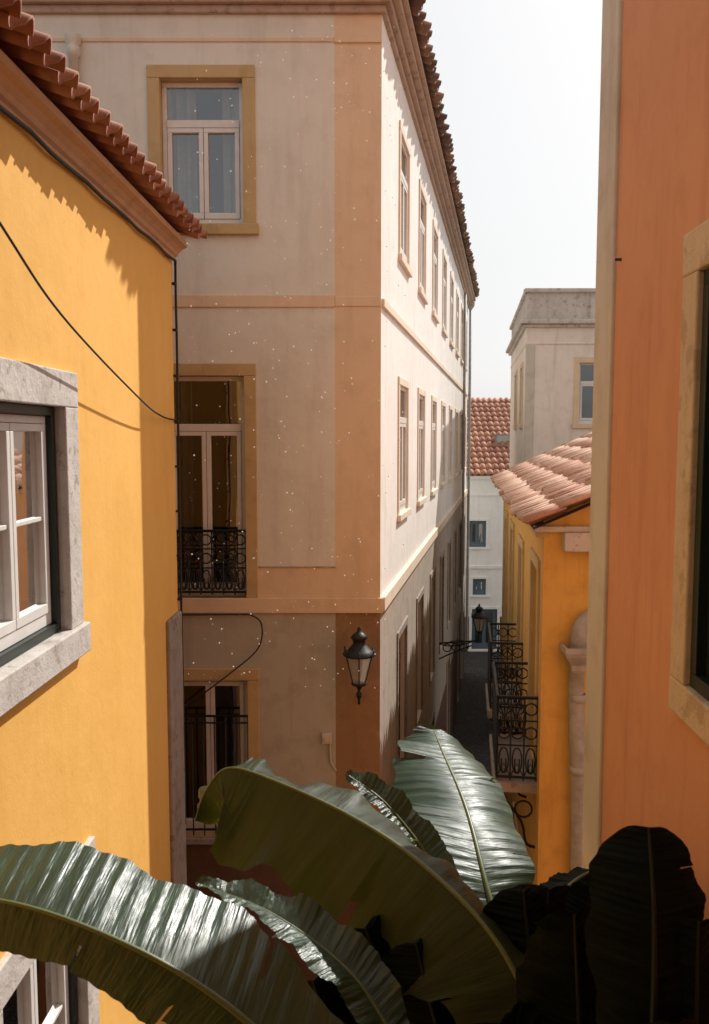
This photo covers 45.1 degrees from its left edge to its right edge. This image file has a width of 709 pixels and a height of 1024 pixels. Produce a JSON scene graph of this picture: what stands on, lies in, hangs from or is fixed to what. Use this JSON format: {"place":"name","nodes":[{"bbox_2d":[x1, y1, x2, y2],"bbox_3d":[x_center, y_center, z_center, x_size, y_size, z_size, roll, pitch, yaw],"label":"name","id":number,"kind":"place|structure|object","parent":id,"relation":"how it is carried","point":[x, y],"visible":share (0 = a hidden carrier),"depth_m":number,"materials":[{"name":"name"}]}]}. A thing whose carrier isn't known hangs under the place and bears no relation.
{"place":"outdoors","nodes":[
{"label":"outdoors","id":0,"kind":"place"},
{"bbox_2d":[186,25,406,687],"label":"dust particles","id":1,"kind":"object","parent":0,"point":[346,83],"visible":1,"depth_m":5.30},
{"bbox_2d":[457,298,457,350],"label":"window frame","id":2,"kind":"object","parent":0,"point":[457,324],"visible":0.22,"depth_m":23.62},
{"bbox_2d":[453,652,500,780],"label":"ground","id":3,"kind":"structure","parent":0,"point":[472,731],"depth_m":26.26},
{"bbox_2d":[0,111,177,1023],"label":"walls","id":4,"kind":"structure","parent":3,"relation":"on","point":[83,747],"depth_m":5.86,"materials":[{"name":"yellow paint"}]},
{"bbox_2d":[0,357,90,716],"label":"window surround","id":5,"kind":"object","parent":4,"relation":"attached to","point":[23,677],"visible":1,"depth_m":5.06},
{"bbox_2d":[0,402,60,666],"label":"window frame","id":6,"kind":"object","parent":5,"relation":"in","point":[22,633],"visible":0.93,"depth_m":4.80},
{"bbox_2d":[0,431,40,622],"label":"window glass","id":7,"kind":"object","parent":6,"relation":"in","point":[27,508],"depth_m":4.82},
{"bbox_2d":[0,836,99,1023],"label":"window surround","id":8,"kind":"object","parent":4,"relation":"attached to","point":[14,969],"visible":0.27,"depth_m":4.47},
{"bbox_2d":[2,954,77,1023],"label":"window frame","id":9,"kind":"object","parent":8,"relation":"in","point":[66,1010],"visible":0.25,"depth_m":5.33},
{"bbox_2d":[3,959,58,1023],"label":"window glass","id":10,"kind":"object","parent":9,"relation":"in","point":[47,990],"depth_m":5.07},
{"bbox_2d":[0,221,176,420],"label":"overhead wire","id":11,"kind":"object","parent":4,"relation":"attached to","point":[58,310],"visible":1,"depth_m":4.63,"materials":[{"name":"rubber"}]},
{"bbox_2d":[0,105,185,823],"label":"cables","id":12,"kind":"object","parent":4,"relation":"attached to","point":[25,127],"visible":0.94,"depth_m":7.85,"materials":[{"name":"rubber"}]},
{"bbox_2d":[0,49,187,257],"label":"cornice","id":13,"kind":"structure","parent":4,"relation":"attached to","point":[24,99],"depth_m":5.10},
{"bbox_2d":[0,0,207,238],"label":"roof tiles","id":14,"kind":"object","parent":13,"relation":"on","point":[32,55],"visible":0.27,"depth_m":4.88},
{"bbox_2d":[166,610,186,884],"bbox_3d":[-1.816,4.324,8.185,0.347,6.760,0.517,0,5,0],"label":"stone quoin","id":15,"kind":"object","parent":3,"relation":"on","point":[175,716],"visible":0.36,"depth_m":7.91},
{"bbox_2d":[33,14,467,980],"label":"walls","id":16,"kind":"structure","parent":3,"relation":"on","point":[339,502],"depth_m":9.48,"materials":[{"name":"beige paint"}]},
{"bbox_2d":[64,31,80,72],"bbox_3d":[-2.980,-0.143,9.453,0.170,9.840,0.170,0,5,0],"label":"downpipe","id":17,"kind":"object","parent":16,"relation":"attached to","point":[73,41],"visible":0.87,"depth_m":8.99,"materials":[{"name":"paint"}]},
{"bbox_2d":[146,65,258,234],"bbox_3d":[-1.643,-3.888,9.177,1.213,1.770,0.080,0,5,0],"label":"window surround","id":18,"kind":"object","parent":16,"relation":"attached to","point":[155,74],"visible":0.73,"depth_m":9.14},
{"bbox_2d":[162,83,243,222],"bbox_3d":[-1.643,-3.891,9.323,0.887,1.524,0.077,0,5,0],"label":"window frame","id":19,"kind":"object","parent":16,"relation":"attached to","point":[203,129],"visible":0.71,"depth_m":9.29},
{"bbox_2d":[171,89,234,212],"bbox_3d":[-1.643,-3.911,9.842,1.493,1.880,0.910,0,5,0],"label":"window glass","id":20,"kind":"object","parent":16,"relation":"attached to","point":[208,105],"depth_m":10.26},
{"bbox_2d":[167,89,238,212],"bbox_3d":[-1.643,-3.905,9.485,0.893,1.530,0.083,0,5,0],"label":"window curtain","id":21,"kind":"object","parent":20,"relation":"hanging from","point":[181,104],"depth_m":9.47,"materials":[{"name":"fabric"}]},
{"bbox_2d":[192,381,226,581],"bbox_3d":[-1.663,-0.300,10.157,1.495,2.830,0.910,0,5,0],"label":"window glass","id":22,"kind":"object","parent":16,"relation":"attached to","point":[208,398],"depth_m":10.59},
{"bbox_2d":[174,381,240,581],"bbox_3d":[-1.660,-0.293,9.799,0.900,2.480,0.082,0,5,0],"label":"window curtain","id":23,"kind":"object","parent":22,"relation":"hanging from","point":[233,397],"depth_m":9.78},
{"bbox_2d":[174,377,245,595],"bbox_3d":[-1.663,-0.280,9.639,0.889,2.474,0.077,0,5,0],"label":"window frame","id":24,"kind":"object","parent":16,"relation":"attached to","point":[237,430],"visible":0.44,"depth_m":9.60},
{"bbox_2d":[184,686,240,817],"bbox_3d":[-1.663,2.794,10.428,1.495,2.200,0.910,0,5,0],"label":"window glass","id":25,"kind":"object","parent":16,"relation":"attached to","point":[227,700],"depth_m":10.89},
{"bbox_2d":[173,363,257,597],"bbox_3d":[-1.663,-0.333,9.502,1.155,2.610,0.050,0,5,0],"label":"window surround","id":26,"kind":"object","parent":16,"relation":"attached to","point":[247,371],"visible":0.49,"depth_m":9.44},
{"bbox_2d":[177,529,246,594],"bbox_3d":[-1.663,0.562,9.565,0.911,0.735,0.035,0,5,0],"label":"juliet railing","id":27,"kind":"object","parent":26,"relation":"attached to","point":[213,579],"visible":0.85,"depth_m":9.56,"materials":[{"name":"black metal"}]},
{"bbox_2d":[184,680,247,831],"bbox_3d":[-1.663,2.814,9.908,0.889,1.844,0.068,0,5,0],"label":"window frame","id":28,"kind":"object","parent":16,"relation":"attached to","point":[210,701],"visible":0.31,"depth_m":9.85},
{"bbox_2d":[184,668,259,759],"bbox_3d":[-1.663,2.760,9.772,1.155,1.980,0.050,0,5,0],"label":"window surround","id":29,"kind":"object","parent":16,"relation":"attached to","point":[252,677],"visible":0.3,"depth_m":9.68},
{"bbox_2d":[184,715,247,835],"bbox_3d":[-1.662,3.020,9.780,0.910,1.422,0.028,0,5,0],"label":"railing","id":30,"kind":"object","parent":29,"relation":"attached to","point":[193,829],"visible":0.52,"depth_m":9.74,"materials":[{"name":"black metal"}]},
{"bbox_2d":[21,0,475,306],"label":"cornice","id":31,"kind":"structure","parent":16,"relation":"attached to","point":[398,22],"depth_m":9.27,"materials":[{"name":"paint"}]},
{"bbox_2d":[408,0,475,298],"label":"roof","id":32,"kind":"structure","parent":31,"relation":"on","point":[436,123],"depth_m":12.57,"materials":[{"name":"ceramic"}]},
{"bbox_2d":[409,0,479,296],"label":"roof tiles","id":33,"kind":"object","parent":32,"relation":"attached to","point":[423,30],"visible":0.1,"depth_m":12.91,"materials":[{"name":"ceramic"}]},
{"bbox_2d":[52,36,467,844],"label":"string courses","id":34,"kind":"object","parent":16,"relation":"attached to","point":[290,604],"visible":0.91,"depth_m":9.59,"materials":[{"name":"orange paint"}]},
{"bbox_2d":[183,614,262,708],"bbox_3d":[-1.814,1.858,9.623,1.573,1.436,0.068,0,5,0],"label":"cable","id":35,"kind":"object","parent":34,"relation":"attached to","point":[258,619],"visible":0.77,"depth_m":9.58,"materials":[{"name":"rubber"}]},
{"bbox_2d":[322,733,336,770],"bbox_3d":[-0.286,2.745,9.741,0.167,0.444,0.070,0,5,0],"label":"junction box","id":36,"kind":"object","parent":16,"relation":"attached to","point":[326,738],"visible":1,"depth_m":9.71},
{"bbox_2d":[343,626,375,704],"bbox_3d":[0.013,1.700,9.380,0.386,0.939,0.512,-3,6,-29],"label":"street lantern","id":37,"kind":"object","parent":16,"relation":"attached to","point":[359,654],"visible":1,"depth_m":9.23,"materials":[{"name":"black metal"}]},
{"bbox_2d":[399,639,400,757],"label":"window frame","id":38,"kind":"object","parent":16,"relation":"attached to","point":[399,693],"visible":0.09,"depth_m":12.19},
{"bbox_2d":[396,615,407,757],"bbox_3d":[0.654,2.607,11.814,0.042,2.150,1.150,1,5,10],"label":"window surround","id":39,"kind":"object","parent":16,"relation":"attached to","point":[404,625],"visible":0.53,"depth_m":12.20,"materials":[{"name":"stone"}]},
{"bbox_2d":[397,376,410,521],"bbox_3d":[0.669,-0.852,11.510,0.072,1.865,1.210,1,5,10],"label":"window surround","id":40,"kind":"object","parent":16,"relation":"attached to","point":[406,511],"visible":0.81,"depth_m":11.50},
{"bbox_2d":[400,386,406,511],"bbox_3d":[0.615,-0.845,11.520,0.077,1.674,0.944,1,5,10],"label":"window frame","id":41,"kind":"object","parent":40,"relation":"in","point":[403,421],"visible":0.45,"depth_m":11.69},
{"bbox_2d":[400,391,403,416],"bbox_3d":[0.611,-0.893,11.517,0.010,1.499,0.864,1,5,10],"label":"window glass","id":42,"kind":"object","parent":41,"relation":"in","point":[401,403],"visible":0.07,"depth_m":11.62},
{"bbox_2d":[398,120,412,277],"bbox_3d":[0.669,-4.065,11.229,0.072,1.715,1.210,1,5,10],"label":"window surround","id":43,"kind":"object","parent":16,"relation":"attached to","point":[404,263],"visible":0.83,"depth_m":11.26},
{"bbox_2d":[401,139,407,260],"bbox_3d":[0.615,-4.058,11.239,0.077,1.524,0.944,1,5,10],"label":"window frame","id":44,"kind":"object","parent":43,"relation":"in","point":[404,189],"visible":0.46,"depth_m":11.36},
{"bbox_2d":[401,148,404,176],"bbox_3d":[0.616,-4.105,11.235,0.007,1.349,0.864,1,5,10],"label":"window glass","id":45,"kind":"object","parent":44,"relation":"in","point":[402,162],"visible":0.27,"depth_m":11.33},
{"bbox_2d":[415,586,423,727],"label":"window surround","id":46,"kind":"object","parent":16,"relation":"attached to","point":[420,596],"visible":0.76,"depth_m":14.61,"materials":[{"name":"stone"}]},
{"bbox_2d":[417,387,426,506],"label":"window surround","id":47,"kind":"object","parent":16,"relation":"attached to","point":[423,499],"visible":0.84,"depth_m":13.83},
{"bbox_2d":[419,395,422,498],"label":"window frame","id":48,"kind":"object","parent":47,"relation":"in","point":[421,457],"visible":0.48,"depth_m":14.18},
{"bbox_2d":[418,179,427,304],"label":"window surround","id":49,"kind":"object","parent":16,"relation":"attached to","point":[422,294],"visible":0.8,"depth_m":13.66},
{"bbox_2d":[420,195,424,290],"bbox_3d":[1.044,-4.268,13.642,0.077,1.524,0.944,1,5,10],"label":"window frame","id":50,"kind":"object","parent":49,"relation":"in","point":[422,234],"visible":0.31,"depth_m":13.87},
{"bbox_2d":[429,565,435,686],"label":"window surround","id":51,"kind":"object","parent":16,"relation":"attached to","point":[433,572],"visible":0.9,"depth_m":17.02,"materials":[{"name":"stone"}]},
{"bbox_2d":[430,708,434,725],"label":"window surround","id":52,"kind":"object","parent":16,"relation":"attached to","point":[432,719],"visible":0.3,"depth_m":17.13,"materials":[{"name":"stone"}]},
{"bbox_2d":[430,395,437,495],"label":"window surround","id":53,"kind":"object","parent":16,"relation":"attached to","point":[434,491],"visible":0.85,"depth_m":16.55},
{"bbox_2d":[432,402,434,488],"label":"window frame","id":54,"kind":"object","parent":53,"relation":"in","point":[433,459],"visible":0.47,"depth_m":16.68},
{"bbox_2d":[432,219,439,323],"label":"window surround","id":55,"kind":"object","parent":16,"relation":"attached to","point":[434,313],"visible":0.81,"depth_m":15.93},
{"bbox_2d":[433,232,436,311],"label":"window frame","id":56,"kind":"object","parent":55,"relation":"in","point":[435,268],"visible":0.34,"depth_m":16.31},
{"bbox_2d":[439,550,444,653],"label":"window surround","id":57,"kind":"object","parent":16,"relation":"attached to","point":[442,555],"visible":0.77,"depth_m":19.43,"materials":[{"name":"stone"}]},
{"bbox_2d":[440,401,446,488],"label":"window surround","id":58,"kind":"object","parent":16,"relation":"attached to","point":[444,483],"visible":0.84,"depth_m":18.99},
{"bbox_2d":[442,407,443,481],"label":"window frame","id":59,"kind":"object","parent":58,"relation":"in","point":[443,446],"visible":0.42,"depth_m":19.07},
{"bbox_2d":[442,249,447,337],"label":"window surround","id":60,"kind":"object","parent":16,"relation":"attached to","point":[444,331],"visible":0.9,"depth_m":18.52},
{"bbox_2d":[443,261,445,327],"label":"window frame","id":61,"kind":"object","parent":60,"relation":"in","point":[444,298],"visible":0.34,"depth_m":18.79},
{"bbox_2d":[446,650,450,734],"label":"window surround","id":62,"kind":"object","parent":16,"relation":"attached to","point":[448,658],"visible":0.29,"depth_m":22.17,"materials":[{"name":"stone"}]},
{"bbox_2d":[447,538,451,628],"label":"window surround","id":63,"kind":"object","parent":16,"relation":"attached to","point":[448,560],"visible":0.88,"depth_m":21.84,"materials":[{"name":"stone"}]},
{"bbox_2d":[448,405,452,482],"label":"window surround","id":64,"kind":"object","parent":16,"relation":"attached to","point":[450,479],"visible":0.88,"depth_m":21.04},
{"bbox_2d":[449,410,450,477],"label":"window frame","id":65,"kind":"object","parent":64,"relation":"in","point":[450,448],"visible":0.27,"depth_m":21.49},
{"bbox_2d":[449,271,454,348],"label":"window surround","id":66,"kind":"object","parent":16,"relation":"attached to","point":[450,340],"visible":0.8,"depth_m":21.09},
{"bbox_2d":[451,281,452,339],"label":"window frame","id":67,"kind":"object","parent":66,"relation":"in","point":[451,309],"visible":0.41,"depth_m":21.21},
{"bbox_2d":[453,527,456,609],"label":"window surround","id":68,"kind":"object","parent":16,"relation":"attached to","point":[455,541],"visible":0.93,"depth_m":24.23,"materials":[{"name":"stone"}]},
{"bbox_2d":[454,408,458,477],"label":"window surround","id":69,"kind":"object","parent":16,"relation":"attached to","point":[456,474],"visible":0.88,"depth_m":23.67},
{"bbox_2d":[455,413,456,472],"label":"window frame","id":70,"kind":"object","parent":69,"relation":"in","point":[456,442],"visible":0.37,"depth_m":23.88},
{"bbox_2d":[456,289,459,357],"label":"window surround","id":71,"kind":"object","parent":16,"relation":"attached to","point":[457,352],"visible":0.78,"depth_m":23.00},
{"bbox_2d":[457,613,459,707],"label":"window surround","id":72,"kind":"object","parent":16,"relation":"attached to","point":[458,682],"visible":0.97,"depth_m":26.95,"materials":[{"name":"stone"}]},
{"bbox_2d":[458,520,460,593],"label":"window surround","id":73,"kind":"object","parent":16,"relation":"attached to","point":[459,577],"visible":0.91,"depth_m":26.65,"materials":[{"name":"stone"}]},
{"bbox_2d":[459,411,462,473],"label":"window surround","id":74,"kind":"object","parent":16,"relation":"attached to","point":[461,470],"visible":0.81,"depth_m":25.85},
{"bbox_2d":[460,303,463,364],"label":"window surround","id":75,"kind":"object","parent":16,"relation":"attached to","point":[462,322],"visible":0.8,"depth_m":25.88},
{"bbox_2d":[439,604,486,659],"bbox_3d":[2.364,2.581,18.475,1.024,1.268,0.345,2,5,20],"label":"street lantern","id":76,"kind":"object","parent":16,"relation":"attached to","point":[479,617],"visible":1,"depth_m":18.34,"materials":[{"name":"black metal"}]},
{"bbox_2d":[464,513,464,568],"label":"window surround","id":77,"kind":"object","parent":16,"relation":"attached to","point":[464,540],"visible":0.3,"depth_m":29.09,"materials":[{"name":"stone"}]},
{"bbox_2d":[465,414,466,469],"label":"window surround","id":78,"kind":"object","parent":16,"relation":"attached to","point":[465,443],"visible":0.34,"depth_m":28.79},
{"bbox_2d":[466,317,467,370],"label":"window surround","id":79,"kind":"object","parent":16,"relation":"attached to","point":[466,345],"visible":0.41,"depth_m":28.50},
{"bbox_2d":[460,292,474,678],"bbox_3d":[3.650,-0.989,28.286,0.294,12.250,3.809,1,5,12],"label":"downpipe","id":80,"kind":"object","parent":16,"relation":"attached to","point":[472,304],"visible":0.93,"depth_m":26.89,"materials":[{"name":"metal"}]},
{"bbox_2d":[0,724,708,1023],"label":"banana plant","id":81,"kind":"object","parent":3,"relation":"on","point":[458,916],"visible":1,"depth_m":2.91,"materials":[{"name":"green plant"}]},
{"bbox_2d":[464,479,503,651],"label":"walls","id":82,"kind":"structure","parent":3,"relation":"on","point":[490,508],"depth_m":33.25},
{"bbox_2d":[472,524,481,540],"bbox_3d":[4.790,0.824,33.845,1.280,1.390,0.910,0,5,0],"label":"window glass","id":83,"kind":"object","parent":82,"relation":"attached to","point":[473,532],"depth_m":34.30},
{"bbox_2d":[469,521,485,546],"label":"window frame","id":84,"kind":"object","parent":82,"relation":"attached to","point":[477,543],"visible":0.88,"depth_m":33.30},
{"bbox_2d":[465,518,489,549],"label":"window surround","id":85,"kind":"object","parent":82,"relation":"attached to","point":[487,547],"visible":0.73,"depth_m":33.17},
{"bbox_2d":[469,576,489,597],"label":"window surround","id":86,"kind":"object","parent":82,"relation":"attached to","point":[471,595],"visible":1,"depth_m":33.35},
{"bbox_2d":[473,579,485,594],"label":"window frame","id":87,"kind":"object","parent":82,"relation":"attached to","point":[479,591],"visible":1,"depth_m":33.48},
{"bbox_2d":[468,607,499,651],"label":"window surround","id":88,"kind":"object","parent":82,"relation":"attached to","point":[470,649],"visible":0.8,"depth_m":33.49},
{"bbox_2d":[465,476,502,568],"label":"mouldings","id":89,"kind":"object","parent":82,"relation":"attached to","point":[483,567],"depth_m":33.02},
{"bbox_2d":[466,412,509,475],"bbox_3d":[6.000,-3.098,35.365,9.600,2.980,5.200,0,5,0],"label":"roof","id":90,"kind":"object","parent":89,"relation":"on","point":[504,438],"visible":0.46,"depth_m":34.82,"materials":[{"name":"ceramic"}]},
{"bbox_2d":[466,397,510,475],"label":"roof tiles","id":91,"kind":"object","parent":90,"relation":"attached to","point":[490,419],"visible":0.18,"depth_m":35.30,"materials":[{"name":"ceramic"}]},
{"bbox_2d":[475,612,492,642],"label":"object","id":92,"kind":"object","parent":82,"relation":"attached to","point":[489,618],"depth_m":34.65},
{"bbox_2d":[472,609,496,647],"bbox_3d":[5.100,4.590,33.653,0.994,1.594,0.068,0,5,0],"label":"window frame","id":93,"kind":"object","parent":82,"relation":"attached to","point":[483,644],"visible":0.74,"depth_m":33.63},
{"bbox_2d":[500,501,589,884],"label":"walls","id":94,"kind":"structure","parent":3,"relation":"on","point":[564,579],"depth_m":8.76,"materials":[{"name":"yellow paint"}]},
{"bbox_2d":[485,622,522,734],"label":"iron balcony","id":95,"kind":"structure","parent":94,"relation":"attached to","point":[489,686],"depth_m":11.53,"materials":[{"name":"metal"}]},
{"bbox_2d":[503,509,508,634],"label":"window surround","id":96,"kind":"object","parent":94,"relation":"attached to","point":[505,571],"visible":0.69,"depth_m":16.50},
{"bbox_2d":[508,518,514,660],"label":"window surround","id":97,"kind":"object","parent":94,"relation":"attached to","point":[511,569],"visible":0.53,"depth_m":14.54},
{"bbox_2d":[489,661,537,848],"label":"iron balcony","id":98,"kind":"structure","parent":94,"relation":"attached to","point":[512,768],"depth_m":9.18,"materials":[{"name":"metal"}]},
{"bbox_2d":[512,801,518,854],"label":"window surround","id":99,"kind":"object","parent":94,"relation":"attached to","point":[515,819],"visible":0.12,"depth_m":12.32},
{"bbox_2d":[515,533,524,702],"bbox_3d":[2.321,1.476,11.947,0.050,2.260,1.040,1,5,7],"label":"window surround","id":100,"kind":"object","parent":94,"relation":"attached to","point":[520,587],"visible":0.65,"depth_m":12.27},
{"bbox_2d":[526,547,540,776],"bbox_3d":[2.011,1.634,9.572,0.050,2.360,1.140,1,5,7],"label":"window surround","id":101,"kind":"object","parent":94,"relation":"attached to","point":[535,560],"visible":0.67,"depth_m":9.93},
{"bbox_2d":[490,432,591,524],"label":"roof tiles","id":102,"kind":"object","parent":94,"relation":"on","point":[554,482],"visible":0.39,"depth_m":11.22,"materials":[{"name":"ceramic"}]},
{"bbox_2d":[527,503,589,551],"bbox_3d":[4.119,-0.889,12.822,4.728,1.800,9.974,0,5,0],"label":"eave","id":103,"kind":"object","parent":94,"relation":"attached to","point":[575,538],"visible":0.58,"depth_m":8.45,"materials":[{"name":"stone"}]},
{"bbox_2d":[559,610,587,869],"bbox_3d":[2.295,4.308,8.809,0.441,6.684,0.352,0,5,0],"label":"drain pipe","id":104,"kind":"object","parent":94,"relation":"attached to","point":[575,655],"visible":0.65,"depth_m":8.56,"materials":[{"name":"paint"}]},
{"bbox_2d":[509,293,594,467],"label":"walls","id":105,"kind":"structure","parent":3,"relation":"on","point":[553,394],"depth_m":21.79,"materials":[{"name":"beige paint"}]},
{"bbox_2d":[512,370,517,429],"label":"window surround","id":106,"kind":"object","parent":105,"relation":"attached to","point":[514,427],"visible":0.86,"depth_m":26.51,"materials":[{"name":"beige paint"}]},
{"bbox_2d":[518,362,523,428],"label":"window surround","id":107,"kind":"object","parent":105,"relation":"attached to","point":[520,425],"visible":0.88,"depth_m":23.63,"materials":[{"name":"beige paint"}]},
{"bbox_2d":[506,288,595,461],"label":"cornice","id":108,"kind":"structure","parent":105,"relation":"attached to","point":[523,325],"depth_m":21.72,"materials":[{"name":"beige paint"}]},
{"bbox_2d":[572,357,593,427],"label":"window surround","id":109,"kind":"object","parent":105,"relation":"attached to","point":[577,362],"visible":0.47,"depth_m":21.79,"materials":[{"name":"beige paint"}]},
{"bbox_2d":[579,363,593,423],"bbox_3d":[6.260,-3.045,21.945,1.034,1.544,0.077,0,5,0],"label":"window frame","id":110,"kind":"object","parent":105,"relation":"attached to","point":[585,420],"visible":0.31,"depth_m":21.92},
{"bbox_2d":[580,365,593,417],"bbox_3d":[6.260,-3.066,22.463,1.640,1.900,0.910,0,5,0],"label":"window glass","id":111,"kind":"object","parent":105,"relation":"attached to","point":[586,372],"depth_m":22.91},
{"bbox_2d":[601,0,708,919],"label":"walls","id":112,"kind":"structure","parent":3,"relation":"on","point":[656,763],"depth_m":3.60,"materials":[{"name":"orange paint"}]},
{"bbox_2d":[582,0,622,868],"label":"corner trim","id":113,"kind":"structure","parent":112,"relation":"attached to","point":[609,144],"depth_m":4.38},
{"bbox_2d":[668,219,708,745],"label":"window surround","id":114,"kind":"object","parent":112,"relation":"attached to","point":[688,705],"visible":0.91,"depth_m":3.09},
{"bbox_2d":[690,268,708,701],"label":"window frame","id":115,"kind":"object","parent":114,"relation":"in","point":[699,670],"visible":1,"depth_m":3.03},
{"bbox_2d":[421,0,602,398],"label":"sky","id":116,"kind":"structure","parent":0,"point":[521,79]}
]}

